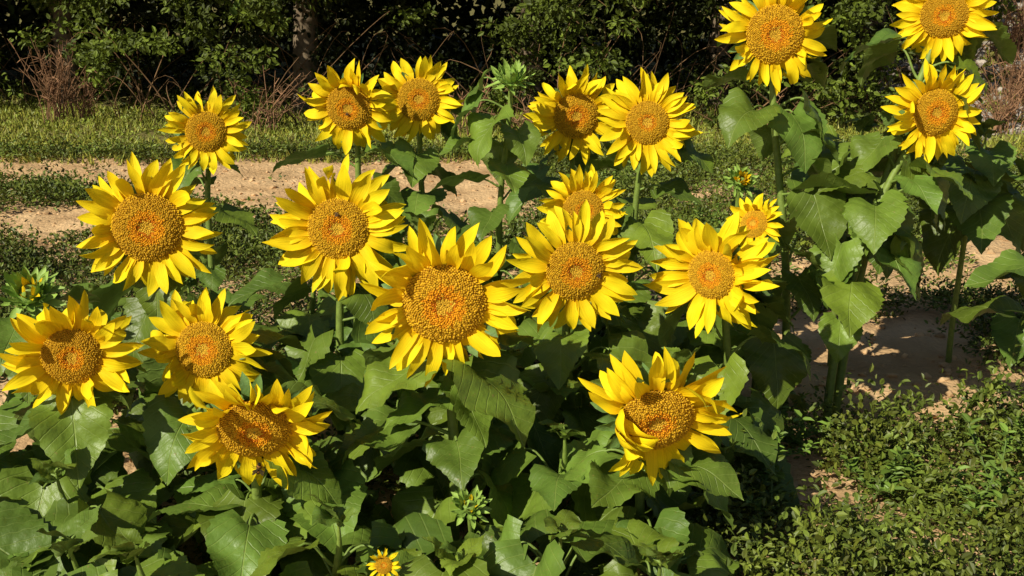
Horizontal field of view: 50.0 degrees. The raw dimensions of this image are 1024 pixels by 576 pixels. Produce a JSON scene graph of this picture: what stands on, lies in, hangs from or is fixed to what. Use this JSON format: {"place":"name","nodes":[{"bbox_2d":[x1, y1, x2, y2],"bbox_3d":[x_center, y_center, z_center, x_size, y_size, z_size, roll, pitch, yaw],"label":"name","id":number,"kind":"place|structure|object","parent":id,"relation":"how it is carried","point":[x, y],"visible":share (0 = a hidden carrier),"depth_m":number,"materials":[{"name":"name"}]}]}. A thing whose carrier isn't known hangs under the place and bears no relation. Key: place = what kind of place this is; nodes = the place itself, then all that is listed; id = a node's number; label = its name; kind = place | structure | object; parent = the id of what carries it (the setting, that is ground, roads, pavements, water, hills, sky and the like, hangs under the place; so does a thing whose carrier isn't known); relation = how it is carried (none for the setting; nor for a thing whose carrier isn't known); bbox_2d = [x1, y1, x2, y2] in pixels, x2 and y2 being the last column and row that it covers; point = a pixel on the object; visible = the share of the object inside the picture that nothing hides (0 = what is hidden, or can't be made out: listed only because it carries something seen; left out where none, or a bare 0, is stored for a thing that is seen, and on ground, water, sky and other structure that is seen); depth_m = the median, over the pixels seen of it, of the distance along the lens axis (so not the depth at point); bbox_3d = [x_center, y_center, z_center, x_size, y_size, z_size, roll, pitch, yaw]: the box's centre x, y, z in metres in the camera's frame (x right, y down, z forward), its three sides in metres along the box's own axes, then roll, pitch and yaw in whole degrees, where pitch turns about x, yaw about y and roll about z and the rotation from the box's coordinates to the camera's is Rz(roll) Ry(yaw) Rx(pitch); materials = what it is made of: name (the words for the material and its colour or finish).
{"place":"outdoors","nodes":[
{"label":"outdoors","id":0,"kind":"place"},
{"bbox_2d":[0,0,1023,575],"bbox_3d":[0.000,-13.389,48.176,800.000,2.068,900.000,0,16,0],"label":"ground","id":1,"kind":"structure","parent":0,"point":[896,334],"depth_m":5.19,"materials":[{"name":"soil"}]},
{"bbox_2d":[0,410,21,454],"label":"young sunflower","id":2,"kind":"object","parent":1,"relation":"on","point":[8,421],"visible":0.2,"depth_m":2.66,"materials":[{"name":"green plant"}]},
{"bbox_2d":[0,449,42,481],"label":"young sunflower","id":3,"kind":"object","parent":1,"relation":"on","point":[15,459],"visible":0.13,"depth_m":2.60,"materials":[{"name":"green plant"}]},
{"bbox_2d":[0,546,50,575],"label":"young sunflower","id":4,"kind":"object","parent":1,"relation":"on","point":[5,571],"visible":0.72,"depth_m":2.17,"materials":[{"name":"green plant"}]},
{"bbox_2d":[8,0,42,14],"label":"tree","id":5,"kind":"object","parent":1,"relation":"on","point":[11,8],"visible":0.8,"depth_m":11.61,"materials":[{"name":"green plant"}]},
{"bbox_2d":[0,0,83,103],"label":"tree","id":6,"kind":"object","parent":1,"relation":"on","point":[57,35],"visible":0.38,"depth_m":11.96,"materials":[{"name":"brown plant"}]},
{"bbox_2d":[0,496,89,575],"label":"young sunflower","id":7,"kind":"object","parent":1,"relation":"on","point":[20,526],"visible":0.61,"depth_m":2.31,"materials":[{"name":"green plant"}]},
{"bbox_2d":[8,39,88,124],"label":"dead weed","id":8,"kind":"object","parent":1,"relation":"on","point":[56,94],"visible":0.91,"depth_m":10.45,"materials":[{"name":"brown plant"}]},
{"bbox_2d":[0,265,100,441],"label":"sunflower","id":9,"kind":"object","parent":1,"relation":"on","point":[25,288],"visible":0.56,"depth_m":2.70,"materials":[{"name":"green plant"}]},
{"bbox_2d":[0,289,160,523],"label":"sunflower","id":10,"kind":"object","parent":1,"relation":"on","point":[71,364],"visible":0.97,"depth_m":2.45,"materials":[{"name":"yellow plant"}]},
{"bbox_2d":[14,446,146,569],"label":"young sunflower","id":11,"kind":"object","parent":1,"relation":"on","point":[116,510],"visible":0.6,"depth_m":2.43,"materials":[{"name":"green plant"}]},
{"bbox_2d":[57,67,115,120],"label":"dead weed","id":12,"kind":"object","parent":1,"relation":"on","point":[85,106],"visible":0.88,"depth_m":10.66,"materials":[{"name":"brown plant"}]},
{"bbox_2d":[18,395,188,494],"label":"young sunflower","id":13,"kind":"object","parent":1,"relation":"on","point":[104,473],"visible":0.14,"depth_m":2.66,"materials":[{"name":"green plant"}]},
{"bbox_2d":[72,282,138,405],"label":"young sunflower","id":14,"kind":"object","parent":1,"relation":"on","point":[133,372],"visible":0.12,"depth_m":3.51,"materials":[{"name":"green plant"}]},
{"bbox_2d":[7,498,218,575],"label":"young sunflower","id":15,"kind":"object","parent":1,"relation":"on","point":[63,518],"visible":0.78,"depth_m":2.28,"materials":[{"name":"green plant"}]},
{"bbox_2d":[76,151,224,475],"bbox_3d":[-0.859,0.111,2.932,0.562,0.971,0.346,0,16,0],"label":"sunflower","id":16,"kind":"object","parent":1,"relation":"on","point":[150,232],"visible":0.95,"depth_m":2.77,"materials":[{"name":"yellow plant"}]},
{"bbox_2d":[88,527,212,575],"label":"young sunflower","id":17,"kind":"object","parent":1,"relation":"on","point":[126,540],"visible":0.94,"depth_m":2.20,"materials":[{"name":"green plant"}]},
{"bbox_2d":[122,270,267,468],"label":"young sunflower","id":18,"kind":"object","parent":1,"relation":"on","point":[135,456],"visible":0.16,"depth_m":3.26,"materials":[{"name":"green plant"}]},
{"bbox_2d":[158,86,257,295],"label":"sunflower","id":19,"kind":"object","parent":1,"relation":"on","point":[209,137],"visible":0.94,"depth_m":4.01,"materials":[{"name":"yellow plant"}]},
{"bbox_2d":[136,287,307,543],"bbox_3d":[-0.776,0.318,2.709,0.458,0.697,0.395,4,17,15],"label":"sunflower","id":20,"kind":"object","parent":1,"relation":"on","point":[202,345],"visible":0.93,"depth_m":2.58,"materials":[{"name":"yellow plant"}]},
{"bbox_2d":[145,461,357,558],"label":"young sunflower","id":21,"kind":"object","parent":1,"relation":"on","point":[267,505],"visible":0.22,"depth_m":2.48,"materials":[{"name":"green plant"}]},
{"bbox_2d":[185,0,318,113],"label":"tree","id":22,"kind":"object","parent":1,"relation":"on","point":[302,42],"visible":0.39,"depth_m":11.14,"materials":[{"name":"brown plant"}]},
{"bbox_2d":[147,372,363,575],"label":"sunflower","id":23,"kind":"object","parent":1,"relation":"on","point":[272,427],"visible":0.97,"depth_m":2.29,"materials":[{"name":"yellow plant"}]},
{"bbox_2d":[252,462,265,475],"bbox_3d":[-0.529,0.375,2.293,0.032,0.039,0.018,0,16,0],"label":"bumblebee","id":24,"kind":"object","parent":23,"relation":"on","point":[259,467],"visible":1,"depth_m":2.29},
{"bbox_2d":[183,353,327,493],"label":"young sunflower","id":25,"kind":"object","parent":1,"relation":"on","point":[295,366],"visible":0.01,"depth_m":3.00,"materials":[{"name":"green plant"}]},
{"bbox_2d":[204,68,318,132],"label":"dead weed","id":26,"kind":"object","parent":1,"relation":"on","point":[268,112],"visible":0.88,"depth_m":9.83,"materials":[{"name":"brown plant"}]},
{"bbox_2d":[228,268,353,364],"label":"young sunflower","id":27,"kind":"object","parent":1,"relation":"on","point":[294,322],"visible":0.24,"depth_m":3.29,"materials":[{"name":"green plant"}]},
{"bbox_2d":[271,435,393,575],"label":"young sunflower","id":28,"kind":"object","parent":1,"relation":"on","point":[296,516],"visible":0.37,"depth_m":2.45,"materials":[{"name":"green plant"}]},
{"bbox_2d":[262,154,408,434],"bbox_3d":[-0.468,0.086,3.078,0.461,0.938,0.393,-10,19,-32],"label":"sunflower","id":29,"kind":"object","parent":1,"relation":"on","point":[320,242],"visible":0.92,"depth_m":2.92,"materials":[{"name":"yellow plant"}]},
{"bbox_2d":[250,494,421,575],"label":"young sunflower","id":30,"kind":"object","parent":1,"relation":"on","point":[368,542],"visible":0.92,"depth_m":2.25,"materials":[{"name":"green plant"}]},
{"bbox_2d":[272,58,415,307],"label":"sunflower","id":31,"kind":"object","parent":1,"relation":"on","point":[353,95],"visible":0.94,"depth_m":3.69,"materials":[{"name":"yellow plant"}]},
{"bbox_2d":[276,283,416,441],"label":"young sunflower","id":32,"kind":"object","parent":1,"relation":"on","point":[349,346],"visible":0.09,"depth_m":3.13,"materials":[{"name":"green plant"}]},
{"bbox_2d":[327,338,446,503],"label":"young sunflower","id":33,"kind":"object","parent":1,"relation":"on","point":[409,469],"visible":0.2,"depth_m":2.93,"materials":[{"name":"green plant"}]},
{"bbox_2d":[366,548,416,575],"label":"sunflower","id":34,"kind":"object","parent":1,"relation":"on","point":[384,563],"visible":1,"depth_m":2.13,"materials":[{"name":"yellow plant"}]},
{"bbox_2d":[388,305,443,399],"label":"young sunflower","id":35,"kind":"object","parent":1,"relation":"on","point":[395,394],"depth_m":3.35,"materials":[{"name":"green plant"}]},
{"bbox_2d":[355,512,489,575],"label":"young sunflower","id":36,"kind":"object","parent":1,"relation":"on","point":[426,534],"visible":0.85,"depth_m":2.20,"materials":[{"name":"green plant"}]},
{"bbox_2d":[378,55,478,265],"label":"sunflower","id":37,"kind":"object","parent":1,"relation":"on","point":[421,91],"visible":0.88,"depth_m":3.82,"materials":[{"name":"yellow plant"}]},
{"bbox_2d":[328,218,534,560],"bbox_3d":[-0.192,0.248,2.586,0.502,0.899,0.429,0,16,0],"label":"sunflower","id":38,"kind":"object","parent":1,"relation":"on","point":[449,300],"visible":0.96,"depth_m":2.44,"materials":[{"name":"yellow plant"}]},
{"bbox_2d":[378,208,491,358],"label":"young sunflower","id":39,"kind":"object","parent":1,"relation":"on","point":[428,218],"visible":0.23,"depth_m":3.68,"materials":[{"name":"green plant"}]},
{"bbox_2d":[394,355,527,478],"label":"young sunflower","id":40,"kind":"object","parent":1,"relation":"on","point":[426,464],"visible":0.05,"depth_m":2.95,"materials":[{"name":"green plant"}]},
{"bbox_2d":[440,78,493,135],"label":"dead weed","id":41,"kind":"object","parent":1,"relation":"on","point":[479,105],"visible":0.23,"depth_m":9.75,"materials":[{"name":"brown plant"}]},
{"bbox_2d":[438,485,502,569],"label":"sunflower","id":42,"kind":"object","parent":1,"relation":"on","point":[472,503],"visible":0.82,"depth_m":2.33,"materials":[{"name":"green plant"}]},
{"bbox_2d":[431,58,554,280],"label":"sunflower","id":43,"kind":"object","parent":1,"relation":"on","point":[497,158],"visible":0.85,"depth_m":3.49,"materials":[{"name":"green plant"}]},
{"bbox_2d":[466,229,546,362],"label":"young sunflower","id":44,"kind":"object","parent":1,"relation":"on","point":[509,266],"visible":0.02,"depth_m":3.64,"materials":[{"name":"green plant"}]},
{"bbox_2d":[0,130,1023,575],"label":"weeds","id":45,"kind":"object","parent":1,"relation":"on","point":[836,550],"visible":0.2,"depth_m":3.31,"materials":[{"name":"green plant"}]},
{"bbox_2d":[0,0,1023,130],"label":"hedge","id":46,"kind":"object","parent":1,"relation":"on","point":[106,49],"visible":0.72,"depth_m":11.03,"materials":[{"name":"green plant"}]},
{"bbox_2d":[0,0,1023,165],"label":"grass","id":47,"kind":"structure","parent":1,"relation":"on","point":[308,128],"depth_m":10.09,"materials":[{"name":"green plant"}]},
{"bbox_2d":[0,0,1023,573],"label":"soil clods and stones","id":48,"kind":"object","parent":1,"relation":"on","point":[946,366],"visible":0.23,"depth_m":6.11,"materials":[{"name":"brown soil"}]},
{"bbox_2d":[425,339,599,499],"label":"young sunflower","id":49,"kind":"object","parent":1,"relation":"on","point":[544,443],"visible":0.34,"depth_m":2.80,"materials":[{"name":"green plant"}]},
{"bbox_2d":[476,95,553,134],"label":"dead weed","id":50,"kind":"object","parent":1,"relation":"on","point":[514,120],"visible":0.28,"depth_m":9.65,"materials":[{"name":"brown plant"}]},
{"bbox_2d":[489,234,561,371],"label":"young sunflower","id":51,"kind":"object","parent":1,"relation":"on","point":[528,358],"visible":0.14,"depth_m":3.41,"materials":[{"name":"green plant"}]},
{"bbox_2d":[518,0,543,107],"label":"tree","id":52,"kind":"object","parent":1,"relation":"on","point":[537,88],"visible":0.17,"depth_m":11.68,"materials":[{"name":"brown plant"}]},
{"bbox_2d":[472,419,634,575],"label":"young sunflower","id":53,"kind":"object","parent":1,"relation":"on","point":[539,488],"visible":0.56,"depth_m":2.57,"materials":[{"name":"green plant"}]},
{"bbox_2d":[505,64,636,366],"bbox_3d":[0.210,-0.232,3.874,0.413,1.113,0.381,14,21,40],"label":"sunflower","id":54,"kind":"object","parent":1,"relation":"on","point":[570,108],"visible":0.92,"depth_m":3.68,"materials":[{"name":"yellow plant"}]},
{"bbox_2d":[483,509,658,575],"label":"young sunflower","id":55,"kind":"object","parent":1,"relation":"on","point":[505,554],"visible":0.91,"depth_m":2.24,"materials":[{"name":"green plant"}]},
{"bbox_2d":[498,199,651,441],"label":"sunflower","id":56,"kind":"object","parent":1,"relation":"on","point":[574,259],"visible":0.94,"depth_m":2.81,"materials":[{"name":"yellow plant"}]},
{"bbox_2d":[510,164,641,407],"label":"sunflower","id":57,"kind":"object","parent":1,"relation":"on","point":[575,192],"visible":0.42,"depth_m":3.07,"materials":[{"name":"yellow plant"}]},
{"bbox_2d":[552,246,675,423],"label":"young sunflower","id":58,"kind":"object","parent":1,"relation":"on","point":[650,315],"visible":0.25,"depth_m":3.27,"materials":[{"name":"green plant"}]},
{"bbox_2d":[576,67,713,362],"bbox_3d":[0.439,-0.204,3.781,0.403,1.110,0.424,-13,21,-39],"label":"sunflower","id":59,"kind":"object","parent":1,"relation":"on","point":[649,130],"visible":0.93,"depth_m":3.60,"materials":[{"name":"yellow plant"}]},
{"bbox_2d":[554,435,736,523],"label":"young sunflower","id":60,"kind":"object","parent":1,"relation":"on","point":[659,502],"visible":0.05,"depth_m":2.63,"materials":[{"name":"green plant"}]},
{"bbox_2d":[559,347,743,575],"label":"sunflower","id":61,"kind":"object","parent":1,"relation":"on","point":[663,424],"visible":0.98,"depth_m":2.41,"materials":[{"name":"yellow plant"}]},
{"bbox_2d":[600,517,739,575],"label":"young sunflower","id":62,"kind":"object","parent":1,"relation":"on","point":[707,542],"visible":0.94,"depth_m":2.40,"materials":[{"name":"green plant"}]},
{"bbox_2d":[627,279,769,375],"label":"young sunflower","id":63,"kind":"object","parent":1,"relation":"on","point":[684,335],"visible":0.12,"depth_m":3.40,"materials":[{"name":"green plant"}]},
{"bbox_2d":[599,346,798,512],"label":"young sunflower","id":64,"kind":"object","parent":1,"relation":"on","point":[759,447],"visible":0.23,"depth_m":2.90,"materials":[{"name":"green plant"}]},
{"bbox_2d":[690,199,725,225],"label":"leafy weed","id":65,"kind":"object","parent":1,"relation":"on","point":[711,219],"visible":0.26,"depth_m":5.74,"materials":[{"name":"green plant"}]},
{"bbox_2d":[703,0,734,108],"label":"tree","id":66,"kind":"object","parent":1,"relation":"on","point":[713,36],"visible":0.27,"depth_m":11.64,"materials":[{"name":"brown plant"}]},
{"bbox_2d":[643,211,810,471],"bbox_3d":[0.592,0.169,3.008,0.402,0.819,0.415,15,22,41],"label":"sunflower","id":67,"kind":"object","parent":1,"relation":"on","point":[724,277],"visible":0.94,"depth_m":2.88,"materials":[{"name":"yellow plant"}]},
{"bbox_2d":[702,163,761,331],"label":"sunflower","id":68,"kind":"object","parent":1,"relation":"on","point":[743,179],"visible":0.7,"depth_m":3.74,"materials":[{"name":"green plant"}]},
{"bbox_2d":[695,193,823,420],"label":"sunflower","id":69,"kind":"object","parent":1,"relation":"on","point":[778,373],"visible":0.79,"depth_m":3.18,"materials":[{"name":"green plant"}]},
{"bbox_2d":[742,450,786,520],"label":"leafy weed","id":70,"kind":"object","parent":1,"relation":"on","point":[759,499],"visible":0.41,"depth_m":2.88,"materials":[{"name":"green plant"}]},
{"bbox_2d":[747,394,819,460],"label":"leafy weed","id":71,"kind":"object","parent":1,"relation":"on","point":[808,446],"visible":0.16,"depth_m":3.13,"materials":[{"name":"green plant"}]},
{"bbox_2d":[756,94,817,124],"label":"dead weed","id":72,"kind":"object","parent":1,"relation":"on","point":[779,99],"visible":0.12,"depth_m":9.54,"materials":[{"name":"brown plant"}]},
{"bbox_2d":[701,0,890,408],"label":"sunflower","id":73,"kind":"object","parent":1,"relation":"on","point":[773,41],"visible":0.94,"depth_m":3.35,"materials":[{"name":"green plant"}]},
{"bbox_2d":[778,406,838,452],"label":"leafy weed","id":74,"kind":"object","parent":1,"relation":"on","point":[793,439],"visible":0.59,"depth_m":3.27,"materials":[{"name":"green plant"}]},
{"bbox_2d":[781,113,919,365],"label":"young sunflower","id":75,"kind":"object","parent":1,"relation":"on","point":[865,123],"visible":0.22,"depth_m":3.73,"materials":[{"name":"green plant"}]},
{"bbox_2d":[853,0,886,87],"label":"tree","id":76,"kind":"object","parent":1,"relation":"on","point":[871,24],"visible":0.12,"depth_m":12.18,"materials":[{"name":"green plant"}]},
{"bbox_2d":[840,446,923,502],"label":"leafy weed","id":77,"kind":"object","parent":1,"relation":"on","point":[884,484],"visible":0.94,"depth_m":3.02,"materials":[{"name":"green plant"}]},
{"bbox_2d":[808,58,984,438],"bbox_3d":[1.131,-0.117,3.387,0.399,1.160,0.614,15,22,41],"label":"sunflower","id":78,"kind":"object","parent":1,"relation":"on","point":[930,119],"visible":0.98,"depth_m":3.28,"materials":[{"name":"green plant"}]},
{"bbox_2d":[805,0,1016,428],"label":"sunflower","id":79,"kind":"object","parent":1,"relation":"on","point":[950,34],"visible":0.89,"depth_m":3.38,"materials":[{"name":"green plant"}]},
{"bbox_2d":[919,118,1023,362],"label":"young sunflower","id":80,"kind":"object","parent":1,"relation":"on","point":[987,214],"visible":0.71,"depth_m":3.71,"materials":[{"name":"green plant"}]},
{"bbox_2d":[943,460,1011,529],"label":"leafy weed","id":81,"kind":"object","parent":1,"relation":"on","point":[978,497],"visible":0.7,"depth_m":2.88,"materials":[{"name":"green plant"}]},
{"bbox_2d":[937,249,1023,419],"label":"young sunflower","id":82,"kind":"object","parent":1,"relation":"on","point":[1007,261],"visible":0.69,"depth_m":3.30,"materials":[{"name":"green plant"}]},
{"bbox_2d":[954,57,1023,133],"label":"dead weed","id":83,"kind":"object","parent":1,"relation":"on","point":[1013,105],"visible":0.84,"depth_m":9.46,"materials":[{"name":"brown plant"}]},
{"bbox_2d":[958,413,1023,508],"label":"leafy weed","id":84,"kind":"object","parent":1,"relation":"on","point":[1006,490],"visible":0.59,"depth_m":3.00,"materials":[{"name":"green plant"}]},
{"bbox_2d":[960,236,1023,367],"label":"young sunflower","id":85,"kind":"object","parent":1,"relation":"on","point":[1007,332],"visible":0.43,"depth_m":4.05,"materials":[{"name":"green plant"}]},
{"bbox_2d":[982,0,1023,58],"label":"dead weed","id":86,"kind":"object","parent":1,"relation":"on","point":[1015,26],"visible":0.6,"depth_m":10.83,"materials":[{"name":"brown plant"}]},
{"bbox_2d":[986,20,1023,104],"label":"dead weed","id":87,"kind":"object","parent":1,"relation":"on","point":[1018,54],"visible":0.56,"depth_m":10.11,"materials":[{"name":"brown plant"}]},
{"bbox_2d":[1012,414,1023,464],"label":"leafy weed","id":88,"kind":"object","parent":1,"relation":"on","point":[1019,424],"visible":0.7,"depth_m":3.19,"materials":[{"name":"green plant"}]}
]}

